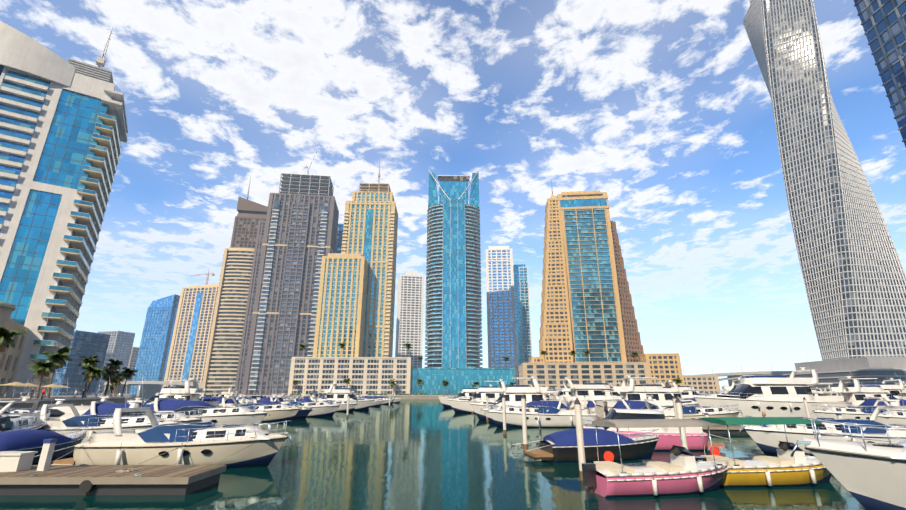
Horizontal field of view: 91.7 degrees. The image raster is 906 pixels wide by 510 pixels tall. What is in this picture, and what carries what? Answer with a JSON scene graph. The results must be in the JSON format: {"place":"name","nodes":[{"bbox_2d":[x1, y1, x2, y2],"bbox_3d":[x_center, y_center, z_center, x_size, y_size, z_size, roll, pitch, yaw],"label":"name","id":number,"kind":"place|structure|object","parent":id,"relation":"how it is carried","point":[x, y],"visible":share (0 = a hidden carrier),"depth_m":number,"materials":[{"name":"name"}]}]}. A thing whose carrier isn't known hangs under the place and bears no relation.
{"place":"outdoors","nodes":[
{"label":"outdoors","id":0,"kind":"place"},
{"bbox_2d":[0,395,138,411],"bbox_3d":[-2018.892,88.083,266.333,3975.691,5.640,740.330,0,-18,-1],"label":"quay wall","id":1,"kind":"structure","parent":0,"point":[79,401],"depth_m":81.76,"materials":[{"name":"beige concrete"}]},
{"bbox_2d":[0,324,25,353],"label":"palm","id":2,"kind":"object","parent":1,"relation":"on","point":[6,336],"visible":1,"depth_m":69.10,"materials":[{"name":"green plant"}]},
{"bbox_2d":[26,359,62,398],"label":"palm","id":3,"kind":"object","parent":1,"relation":"on","point":[40,368],"visible":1,"depth_m":78.03,"materials":[{"name":"green plant"}]},
{"bbox_2d":[42,346,73,397],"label":"palm","id":4,"kind":"object","parent":1,"relation":"on","point":[60,355],"visible":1,"depth_m":92.02,"materials":[{"name":"green plant"}]},
{"bbox_2d":[0,21,127,397],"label":"skyscraper","id":5,"kind":"structure","parent":1,"relation":"on","point":[63,128],"depth_m":117.51,"materials":[{"name":"white glass"}]},
{"bbox_2d":[50,330,110,395],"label":"navy tower","id":6,"kind":"structure","parent":1,"relation":"on","point":[86,344],"depth_m":320.27,"materials":[{"name":"blue glass"}]},
{"bbox_2d":[78,354,99,397],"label":"palm","id":7,"kind":"object","parent":1,"relation":"on","point":[90,360],"visible":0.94,"depth_m":114.20,"materials":[{"name":"green plant"}]},
{"bbox_2d":[81,364,106,397],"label":"palm","id":8,"kind":"object","parent":1,"relation":"on","point":[92,372],"visible":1,"depth_m":105.57,"materials":[{"name":"green plant"}]},
{"bbox_2d":[98,352,116,394],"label":"skyscraper","id":9,"kind":"structure","parent":1,"relation":"on","point":[108,356],"depth_m":414.66,"materials":[{"name":"grey glass"}]},
{"bbox_2d":[101,366,120,396],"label":"palm","id":10,"kind":"object","parent":1,"relation":"on","point":[105,377],"visible":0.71,"depth_m":131.85,"materials":[{"name":"green plant"}]},
{"bbox_2d":[104,359,122,396],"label":"palm","id":11,"kind":"object","parent":1,"relation":"on","point":[113,365],"visible":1,"depth_m":123.45,"materials":[{"name":"green plant"}]},
{"bbox_2d":[110,374,122,396],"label":"palm","id":12,"kind":"object","parent":1,"relation":"on","point":[117,378],"visible":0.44,"depth_m":152.01,"materials":[{"name":"green plant"}]},
{"bbox_2d":[113,380,123,395],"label":"palm","id":13,"kind":"object","parent":1,"relation":"on","point":[115,383],"visible":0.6,"depth_m":178.06,"materials":[{"name":"green plant"}]},
{"bbox_2d":[114,373,123,396],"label":"palm","id":14,"kind":"object","parent":1,"relation":"on","point":[121,378],"visible":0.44,"depth_m":165.48,"materials":[{"name":"green plant"}]},
{"bbox_2d":[120,367,137,396],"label":"palm","id":15,"kind":"object","parent":1,"relation":"on","point":[128,373],"visible":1,"depth_m":141.22,"materials":[{"name":"green plant"}]},
{"bbox_2d":[0,382,765,425],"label":"promenade furniture","id":16,"kind":"object","parent":1,"relation":"on","point":[43,392],"visible":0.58,"depth_m":83.49,"materials":[{"name":"beige metal"}]},
{"bbox_2d":[128,395,456,398],"bbox_3d":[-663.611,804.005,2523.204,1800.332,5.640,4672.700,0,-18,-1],"label":"quay wall","id":17,"kind":"structure","parent":0,"point":[415,396],"depth_m":311.12,"materials":[{"name":"beige concrete"}]},
{"bbox_2d":[97,331,134,380],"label":"grey tower","id":18,"kind":"structure","parent":17,"relation":"on","point":[120,344],"depth_m":624.00,"materials":[{"name":"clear glass"}]},
{"bbox_2d":[125,347,138,393],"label":"skyscraper","id":19,"kind":"structure","parent":17,"relation":"on","point":[133,358],"depth_m":671.20,"materials":[{"name":"glass"}]},
{"bbox_2d":[129,294,179,395],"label":"blue tower","id":20,"kind":"structure","parent":17,"relation":"on","point":[155,345],"depth_m":524.56,"materials":[{"name":"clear glass"}]},
{"bbox_2d":[163,269,218,394],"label":"sand tower","id":21,"kind":"structure","parent":17,"relation":"on","point":[189,348],"depth_m":508.67,"materials":[{"name":"beige concrete"}]},
{"bbox_2d":[200,176,267,396],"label":"cream tower","id":22,"kind":"structure","parent":17,"relation":"on","point":[223,354],"depth_m":412.03,"materials":[{"name":"brown glass"}]},
{"bbox_2d":[234,150,338,396],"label":"skyscraper","id":23,"kind":"structure","parent":17,"relation":"on","point":[296,237],"depth_m":384.56,"materials":[{"name":"grey glass"}]},
{"bbox_2d":[336,224,343,252],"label":"navy tower","id":24,"kind":"structure","parent":17,"relation":"on","point":[339,238],"depth_m":495.45,"materials":[{"name":"blue glass"}]},
{"bbox_2d":[288,357,413,394],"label":"podium building","id":25,"kind":"structure","parent":17,"relation":"on","point":[375,375],"depth_m":324.15,"materials":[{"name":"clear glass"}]},
{"bbox_2d":[299,343,306,356],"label":"palm","id":26,"kind":"object","parent":25,"relation":"on","point":[302,347],"visible":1,"depth_m":332.65,"materials":[{"name":"green plant"}]},
{"bbox_2d":[339,342,344,356],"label":"palm","id":27,"kind":"object","parent":25,"relation":"on","point":[341,345],"visible":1,"depth_m":333.59,"materials":[{"name":"green plant"}]},
{"bbox_2d":[313,164,397,356],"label":"gold tower","id":28,"kind":"structure","parent":17,"relation":"on","point":[356,304],"depth_m":390.37,"materials":[{"name":"teal glass"}]},
{"bbox_2d":[390,378,395,394],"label":"palm","id":29,"kind":"object","parent":17,"relation":"on","point":[392,383],"visible":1,"depth_m":316.65,"materials":[{"name":"green plant"}]},
{"bbox_2d":[395,270,423,367],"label":"white tower","id":30,"kind":"structure","parent":17,"relation":"on","point":[409,319],"depth_m":581.22,"materials":[{"name":"grey concrete"}]},
{"bbox_2d":[416,378,422,394],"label":"palm","id":31,"kind":"object","parent":17,"relation":"on","point":[419,382],"visible":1,"depth_m":317.80,"materials":[{"name":"green plant"}]},
{"bbox_2d":[442,380,448,394],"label":"palm","id":32,"kind":"object","parent":17,"relation":"on","point":[445,383],"visible":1,"depth_m":318.02,"materials":[{"name":"green plant"}]},
{"bbox_2d":[424,170,482,367],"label":"skyscraper","id":33,"kind":"structure","parent":17,"relation":"on","point":[453,324],"depth_m":385.50,"materials":[{"name":"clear glass"}]},
{"bbox_2d":[411,368,515,394],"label":"podium building","id":34,"kind":"structure","parent":17,"relation":"on","point":[459,379],"depth_m":337.02,"materials":[{"name":"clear glass"}]},
{"bbox_2d":[486,246,517,384],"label":"skyscraper","id":35,"kind":"structure","parent":17,"relation":"on","point":[501,328],"depth_m":495.45,"materials":[{"name":"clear glass"}]},
{"bbox_2d":[513,264,532,384],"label":"teal tower","id":36,"kind":"structure","parent":17,"relation":"on","point":[522,319],"depth_m":509.31,"materials":[{"name":"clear glass"}]},
{"bbox_2d":[518,362,650,390],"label":"podium building","id":37,"kind":"structure","parent":17,"relation":"on","point":[550,375],"depth_m":315.95,"materials":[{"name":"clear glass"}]},
{"bbox_2d":[630,352,638,361],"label":"palm","id":38,"kind":"object","parent":37,"relation":"on","point":[635,354],"visible":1,"depth_m":324.01,"materials":[{"name":"green plant"}]},
{"bbox_2d":[529,181,720,393],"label":"skyscraper","id":39,"kind":"structure","parent":17,"relation":"on","point":[580,309],"depth_m":353.62,"materials":[{"name":"orange glass"}]},
{"bbox_2d":[610,220,643,361],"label":"tower wing","id":40,"kind":"structure","parent":17,"relation":"on","point":[632,339],"depth_m":360.01,"materials":[{"name":"beige concrete"}]},
{"bbox_2d":[0,398,865,509],"bbox_3d":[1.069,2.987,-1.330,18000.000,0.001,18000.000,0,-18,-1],"label":"water","id":41,"kind":"structure","parent":0,"point":[418,454],"depth_m":17.62,"materials":[{"name":"teal liquid"}]},
{"bbox_2d":[0,410,50,432],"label":"boat","id":42,"kind":"object","parent":41,"relation":"on","point":[13,423],"visible":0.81,"depth_m":26.31,"materials":[{"name":"white plastic"}]},
{"bbox_2d":[0,386,54,419],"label":"boat","id":43,"kind":"object","parent":41,"relation":"on","point":[3,411],"visible":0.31,"depth_m":36.55,"materials":[{"name":"white plastic"}]},
{"bbox_2d":[0,426,88,462],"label":"boat","id":44,"kind":"object","parent":41,"relation":"on","point":[24,440],"visible":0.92,"depth_m":21.88,"materials":[{"name":"blue fabric"}]},
{"bbox_2d":[0,405,90,418],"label":"boat","id":45,"kind":"object","parent":41,"relation":"on","point":[65,412],"visible":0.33,"depth_m":40.63,"materials":[{"name":"white plastic"}]},
{"bbox_2d":[40,382,180,442],"bbox_3d":[-24.301,10.873,30.166,11.741,4.879,3.700,0,-18,0],"label":"boat","id":46,"kind":"object","parent":41,"relation":"on","point":[98,423],"visible":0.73,"depth_m":28.89,"materials":[{"name":"white plastic"}]},
{"bbox_2d":[0,439,226,494],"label":"dock","id":47,"kind":"object","parent":41,"relation":"in","point":[43,477],"visible":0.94,"depth_m":14.95,"materials":[{"name":"brown wood"}]},
{"bbox_2d":[0,441,258,492],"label":"dock clutter","id":48,"kind":"object","parent":47,"relation":"on","point":[13,461],"visible":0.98,"depth_m":15.98,"materials":[{"name":"plastic"}]},
{"bbox_2d":[120,385,146,406],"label":"boat","id":49,"kind":"object","parent":41,"relation":"on","point":[140,403],"visible":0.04,"depth_m":49.07,"materials":[{"name":"white plastic"}]},
{"bbox_2d":[82,380,202,423],"bbox_3d":[-25.655,12.445,35.510,11.215,5.190,3.701,0,-19,-1],"label":"boat","id":50,"kind":"object","parent":41,"relation":"on","point":[103,406],"visible":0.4,"depth_m":34.77,"materials":[{"name":"white plastic"}]},
{"bbox_2d":[100,373,202,397],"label":"bridge","id":51,"kind":"structure","parent":41,"relation":"in","point":[151,389],"depth_m":407.47,"materials":[{"name":"concrete"}]},
{"bbox_2d":[34,377,291,467],"bbox_3d":[-13.149,8.089,21.489,10.914,4.974,3.615,0,-18,2],"label":"motorboat","id":52,"kind":"object","parent":41,"relation":"on","point":[207,443],"visible":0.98,"depth_m":20.08,"materials":[{"name":"beige plastic"}]},
{"bbox_2d":[143,382,186,406],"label":"boat","id":53,"kind":"object","parent":41,"relation":"on","point":[179,396],"visible":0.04,"depth_m":57.11,"materials":[{"name":"white plastic"}]},
{"bbox_2d":[127,378,219,406],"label":"boat","id":54,"kind":"object","parent":41,"relation":"on","point":[192,394],"visible":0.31,"depth_m":63.14,"materials":[{"name":"white plastic"}]},
{"bbox_2d":[149,389,269,426],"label":"boat","id":55,"kind":"object","parent":41,"relation":"on","point":[221,416],"visible":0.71,"depth_m":39.99,"materials":[{"name":"white plastic"}]},
{"bbox_2d":[199,393,242,406],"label":"boat","id":56,"kind":"object","parent":41,"relation":"on","point":[229,402],"visible":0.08,"depth_m":68.15,"materials":[{"name":"white plastic"}]},
{"bbox_2d":[208,387,239,396],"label":"boat","id":57,"kind":"object","parent":41,"relation":"on","point":[227,392],"visible":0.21,"depth_m":147.18,"materials":[{"name":"white plastic"}]},
{"bbox_2d":[236,390,249,403],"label":"boat","id":58,"kind":"object","parent":41,"relation":"on","point":[240,396],"visible":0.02,"depth_m":76.24,"materials":[{"name":"white plastic"}]},
{"bbox_2d":[217,382,301,421],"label":"boat","id":59,"kind":"object","parent":41,"relation":"on","point":[281,412],"visible":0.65,"depth_m":55.20,"materials":[{"name":"white plastic"}]},
{"bbox_2d":[239,386,283,403],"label":"boat","id":60,"kind":"object","parent":41,"relation":"on","point":[268,399],"visible":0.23,"depth_m":89.07,"materials":[{"name":"white plastic"}]},
{"bbox_2d":[237,386,289,402],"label":"boat","id":61,"kind":"object","parent":41,"relation":"on","point":[283,395],"visible":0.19,"depth_m":96.21,"materials":[{"name":"white plastic"}]},
{"bbox_2d":[254,398,313,418],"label":"boat","id":62,"kind":"object","parent":41,"relation":"on","point":[304,412],"visible":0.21,"depth_m":62.52,"materials":[{"name":"blue"}]},
{"bbox_2d":[270,391,341,416],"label":"boat","id":63,"kind":"object","parent":41,"relation":"on","point":[324,409],"visible":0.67,"depth_m":67.47,"materials":[{"name":"white plastic"}]},
{"bbox_2d":[294,388,334,403],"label":"boat","id":64,"kind":"object","parent":41,"relation":"on","point":[298,399],"visible":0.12,"depth_m":82.25,"materials":[{"name":"blue"}]},
{"bbox_2d":[308,389,325,397],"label":"boat","id":65,"kind":"object","parent":41,"relation":"on","point":[315,394],"visible":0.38,"depth_m":202.48,"materials":[{"name":"white plastic"}]},
{"bbox_2d":[311,395,358,411],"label":"boat","id":66,"kind":"object","parent":41,"relation":"on","point":[352,406],"visible":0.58,"depth_m":88.36,"materials":[{"name":"white plastic"}]},
{"bbox_2d":[313,378,372,409],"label":"boat","id":67,"kind":"object","parent":41,"relation":"on","point":[333,392],"visible":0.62,"depth_m":94.64,"materials":[{"name":"white plastic"}]},
{"bbox_2d":[370,398,383,406],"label":"boat","id":68,"kind":"object","parent":41,"relation":"on","point":[375,402],"visible":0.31,"depth_m":124.41,"materials":[{"name":"white plastic"}]},
{"bbox_2d":[364,394,392,403],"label":"boat","id":69,"kind":"object","parent":41,"relation":"on","point":[386,400],"visible":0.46,"depth_m":151.15,"materials":[{"name":"white plastic"}]},
{"bbox_2d":[377,395,401,402],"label":"boat","id":70,"kind":"object","parent":41,"relation":"on","point":[396,400],"visible":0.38,"depth_m":178.53,"materials":[{"name":"white plastic"}]},
{"bbox_2d":[438,384,491,407],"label":"boat","id":71,"kind":"object","parent":41,"relation":"on","point":[466,392],"visible":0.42,"depth_m":113.73,"materials":[{"name":"white plastic"}]},
{"bbox_2d":[448,374,505,412],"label":"boat","id":72,"kind":"object","parent":41,"relation":"on","point":[463,405],"visible":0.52,"depth_m":80.89,"materials":[{"name":"white plastic"}]},
{"bbox_2d":[470,369,567,419],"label":"boat","id":73,"kind":"object","parent":41,"relation":"on","point":[512,394],"visible":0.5,"depth_m":58.08,"materials":[{"name":"white plastic"}]},
{"bbox_2d":[480,387,570,422],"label":"boat","id":74,"kind":"object","parent":41,"relation":"on","point":[559,405],"visible":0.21,"depth_m":51.95,"materials":[{"name":"white"}]},
{"bbox_2d":[485,383,602,426],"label":"boat","id":75,"kind":"object","parent":41,"relation":"on","point":[546,416],"visible":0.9,"depth_m":45.61,"materials":[{"name":"white plastic"}]},
{"bbox_2d":[547,387,558,394],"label":"boat","id":76,"kind":"object","parent":41,"relation":"on","point":[554,390],"visible":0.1,"depth_m":179.99,"materials":[{"name":"white plastic"}]},
{"bbox_2d":[549,383,586,395],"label":"boat","id":77,"kind":"object","parent":41,"relation":"on","point":[567,392],"visible":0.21,"depth_m":144.60,"materials":[{"name":"white plastic"}]},
{"bbox_2d":[570,401,587,409],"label":"boat","id":78,"kind":"object","parent":41,"relation":"on","point":[582,405],"visible":0.02,"depth_m":70.19,"materials":[{"name":"white plastic"}]},
{"bbox_2d":[548,377,619,402],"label":"boat","id":79,"kind":"object","parent":41,"relation":"on","point":[595,390],"visible":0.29,"depth_m":80.86,"materials":[{"name":"white plastic"}]},
{"bbox_2d":[346,394,824,480],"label":"mooring piles","id":80,"kind":"object","parent":41,"relation":"on","point":[677,404],"visible":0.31,"depth_m":20.77,"materials":[{"name":"grey"}]},
{"bbox_2d":[512,417,659,461],"bbox_3d":[7.330,9.976,23.400,7.970,2.533,2.886,2,-18,-7],"label":"covered boat","id":81,"kind":"object","parent":41,"relation":"on","point":[560,446],"visible":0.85,"depth_m":22.53,"materials":[{"name":"blue fabric"}]},
{"bbox_2d":[584,393,595,413],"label":"boat","id":82,"kind":"object","parent":41,"relation":"on","point":[591,403],"visible":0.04,"depth_m":62.92,"materials":[{"name":"white plastic"}]},
{"bbox_2d":[592,364,700,417],"bbox_3d":[25.884,18.625,59.220,15.538,7.658,4.672,0,-17,1],"label":"boat","id":83,"kind":"object","parent":41,"relation":"on","point":[632,391],"visible":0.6,"depth_m":57.90,"materials":[{"name":"white plastic"}]},
{"bbox_2d":[600,383,693,418],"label":"boat","id":84,"kind":"object","parent":41,"relation":"on","point":[621,403],"visible":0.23,"depth_m":51.77,"materials":[{"name":"white"}]},
{"bbox_2d":[581,419,727,496],"bbox_3d":[8.373,7.483,16.025,7.694,2.824,2.321,3,-18,-9],"label":"pink boat","id":85,"kind":"object","parent":41,"relation":"on","point":[683,472],"visible":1,"depth_m":15.16,"materials":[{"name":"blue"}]},
{"bbox_2d":[582,408,734,450],"bbox_3d":[12.564,11.211,27.812,8.746,2.846,3.129,0,-18,1],"label":"boat","id":86,"kind":"object","parent":41,"relation":"on","point":[669,437],"visible":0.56,"depth_m":26.80,"materials":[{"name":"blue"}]},
{"bbox_2d":[652,377,689,399],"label":"boat","id":87,"kind":"object","parent":41,"relation":"on","point":[675,391],"visible":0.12,"depth_m":87.71,"materials":[{"name":"white plastic"}]},
{"bbox_2d":[656,379,713,398],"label":"boat","id":88,"kind":"object","parent":41,"relation":"on","point":[685,392],"visible":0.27,"depth_m":114.05,"materials":[{"name":"white plastic"}]},
{"bbox_2d":[629,385,741,424],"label":"boat","id":89,"kind":"object","parent":41,"relation":"on","point":[691,412],"visible":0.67,"depth_m":45.35,"materials":[{"name":"white plastic"}]},
{"bbox_2d":[718,370,740,393],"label":"boat","id":90,"kind":"object","parent":41,"relation":"on","point":[732,385],"visible":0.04,"depth_m":90.02,"materials":[{"name":"white"}]},
{"bbox_2d":[695,417,831,486],"bbox_3d":[13.341,7.925,17.419,7.985,2.824,2.370,2,-18,-5],"label":"yellow boat","id":91,"kind":"object","parent":41,"relation":"on","point":[785,468],"visible":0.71,"depth_m":16.53,"materials":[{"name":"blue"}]},
{"bbox_2d":[702,413,841,433],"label":"cross dock","id":92,"kind":"object","parent":41,"relation":"on","point":[722,429],"visible":0.15,"depth_m":38.32,"materials":[{"name":"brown wood"}]},
{"bbox_2d":[694,360,851,418],"bbox_3d":[41.085,17.423,57.236,20.904,8.863,5.863,2,-18,-5],"label":"boat","id":93,"kind":"object","parent":41,"relation":"on","point":[774,396],"visible":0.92,"depth_m":55.15,"materials":[{"name":"white plastic"}]},
{"bbox_2d":[808,385,835,395],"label":"boat","id":94,"kind":"object","parent":41,"relation":"on","point":[814,391],"visible":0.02,"depth_m":115.99,"materials":[{"name":"white plastic"}]},
{"bbox_2d":[740,372,905,455],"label":"boat","id":95,"kind":"object","parent":41,"relation":"on","point":[767,439],"visible":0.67,"depth_m":24.07,"materials":[{"name":"white plastic"}]},
{"bbox_2d":[821,386,839,395],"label":"boat","id":96,"kind":"object","parent":41,"relation":"on","point":[832,392],"visible":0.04,"depth_m":150.70,"materials":[{"name":"white plastic"}]},
{"bbox_2d":[790,418,905,509],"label":"white yacht","id":97,"kind":"object","parent":41,"relation":"on","point":[869,476],"visible":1,"depth_m":11.11,"materials":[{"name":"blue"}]},
{"bbox_2d":[812,387,900,421],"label":"boat","id":98,"kind":"object","parent":41,"relation":"on","point":[860,412],"visible":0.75,"depth_m":47.94,"materials":[{"name":"white plastic"}]},
{"bbox_2d":[825,366,899,405],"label":"boat","id":99,"kind":"object","parent":41,"relation":"on","point":[856,393],"visible":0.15,"depth_m":62.97,"materials":[{"name":"white plastic"}]},
{"bbox_2d":[823,370,905,399],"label":"boat","id":100,"kind":"object","parent":41,"relation":"on","point":[894,391],"visible":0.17,"depth_m":79.64,"materials":[{"name":"white plastic"}]},
{"bbox_2d":[856,386,905,409],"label":"boat","id":101,"kind":"object","parent":41,"relation":"on","point":[871,400],"visible":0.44,"depth_m":57.40,"materials":[{"name":"white"}]},
{"bbox_2d":[871,408,905,424],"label":"boat","id":102,"kind":"object","parent":41,"relation":"on","point":[893,417],"visible":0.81,"depth_m":41.68,"materials":[{"name":"white plastic"}]},
{"bbox_2d":[895,374,905,396],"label":"boat","id":103,"kind":"object","parent":41,"relation":"on","point":[903,392],"visible":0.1,"depth_m":89.60,"materials":[{"name":"white plastic"}]},
{"bbox_2d":[0,0,905,392],"label":"sky","id":104,"kind":"structure","parent":0,"point":[664,108],"materials":[{"name":"blue"}]},
{"bbox_2d":[672,378,681,385],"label":"palm","id":105,"kind":"object","parent":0,"point":[677,380],"visible":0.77,"depth_m":320.79,"materials":[{"name":"green plant"}]},
{"bbox_3d":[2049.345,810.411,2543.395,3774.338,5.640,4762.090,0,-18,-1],"label":"quay ground","id":106,"kind":"structure","parent":0,"visible":0},
{"bbox_2d":[683,367,791,386],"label":"bridge","id":107,"kind":"structure","parent":106,"relation":"on","point":[734,376],"depth_m":443.79,"materials":[{"name":"concrete"}]},
{"bbox_2d":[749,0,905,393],"bbox_3d":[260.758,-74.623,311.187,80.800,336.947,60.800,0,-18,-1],"label":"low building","id":108,"kind":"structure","parent":106,"relation":"on","point":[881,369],"depth_m":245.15,"materials":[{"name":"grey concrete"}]},
{"bbox_2d":[743,0,905,360],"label":"twisted skyscraper","id":109,"kind":"structure","parent":108,"relation":"on","point":[853,274],"depth_m":286.83,"materials":[{"name":"grey glass"}]},
{"bbox_2d":[854,0,905,146],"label":"navy tower","id":110,"kind":"structure","parent":106,"relation":"on","point":[883,23],"depth_m":123.17,"materials":[{"name":"blue glass"}]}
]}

